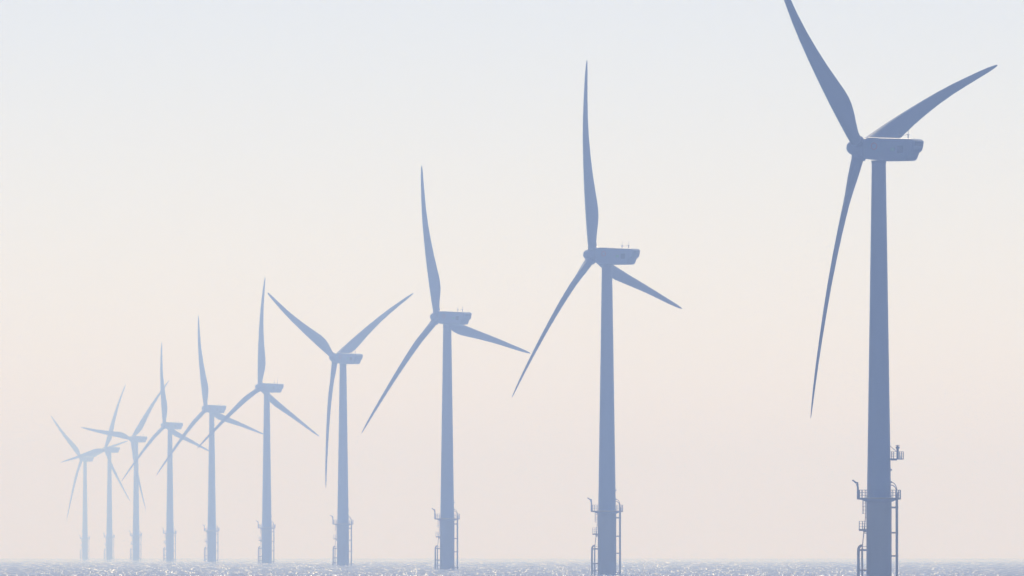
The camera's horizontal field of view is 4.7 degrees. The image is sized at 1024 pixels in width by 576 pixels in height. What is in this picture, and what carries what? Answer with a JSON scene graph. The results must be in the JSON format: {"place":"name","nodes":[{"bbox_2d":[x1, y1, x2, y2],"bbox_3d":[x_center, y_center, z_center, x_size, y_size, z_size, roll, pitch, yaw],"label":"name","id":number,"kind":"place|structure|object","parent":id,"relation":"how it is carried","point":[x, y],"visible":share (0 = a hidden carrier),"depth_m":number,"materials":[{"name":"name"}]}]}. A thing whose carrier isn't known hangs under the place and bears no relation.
{"place":"outdoors","nodes":[
{"label":"outdoors","id":0,"kind":"place"},
{"bbox_2d":[0,558,1023,575],"bbox_3d":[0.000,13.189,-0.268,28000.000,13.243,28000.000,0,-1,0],"label":"sea","id":1,"kind":"structure","parent":0,"point":[414,561],"depth_m":5435.32,"materials":[{"name":"blue liquid"}]},
{"bbox_2d":[51,416,126,558],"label":"wind turbine","id":2,"kind":"object","parent":1,"relation":"in","point":[85,460],"visible":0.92,"depth_m":8498.38,"materials":[{"name":"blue metal"}]},
{"bbox_2d":[62,386,129,558],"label":"wind turbine","id":3,"kind":"object","parent":1,"relation":"in","point":[109,537],"visible":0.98,"depth_m":7762.71,"materials":[{"name":"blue metal"}]},
{"bbox_2d":[81,381,168,558],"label":"wind turbine","id":4,"kind":"object","parent":1,"relation":"in","point":[134,439],"visible":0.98,"depth_m":7049.81,"materials":[{"name":"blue metal"}]},
{"bbox_2d":[121,344,208,559],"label":"wind turbine","id":5,"kind":"object","parent":1,"relation":"in","point":[170,427],"visible":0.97,"depth_m":6306.90,"materials":[{"name":"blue metal"}]},
{"bbox_2d":[156,315,262,560],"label":"wind turbine","id":6,"kind":"object","parent":1,"relation":"in","point":[215,411],"visible":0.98,"depth_m":5566.06,"materials":[{"name":"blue metal"}]},
{"bbox_2d":[197,279,318,562],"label":"wind turbine","id":7,"kind":"object","parent":1,"relation":"in","point":[266,389],"visible":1,"depth_m":4842.40,"materials":[{"name":"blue metal"}]},
{"bbox_2d":[267,292,412,564],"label":"wind turbine","id":8,"kind":"object","parent":1,"relation":"in","point":[344,356],"visible":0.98,"depth_m":4097.49,"materials":[{"name":"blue metal"}]},
{"bbox_2d":[361,165,529,568],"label":"wind turbine","id":9,"kind":"object","parent":1,"relation":"in","point":[456,322],"visible":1,"depth_m":3375.49,"materials":[{"name":"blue metal"}]},
{"bbox_2d":[512,61,681,574],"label":"wind turbine","id":10,"kind":"object","parent":1,"relation":"in","point":[606,259],"visible":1,"depth_m":2656.64,"materials":[{"name":"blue metal"}]},
{"bbox_2d":[784,0,996,575],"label":"wind turbine","id":11,"kind":"object","parent":1,"relation":"in","point":[881,146],"visible":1,"depth_m":1940.88,"materials":[{"name":"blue metal"}]},
{"bbox_2d":[0,0,1023,557],"label":"sky","id":12,"kind":"structure","parent":0,"point":[162,161],"materials":[{"name":"white"}]}
]}

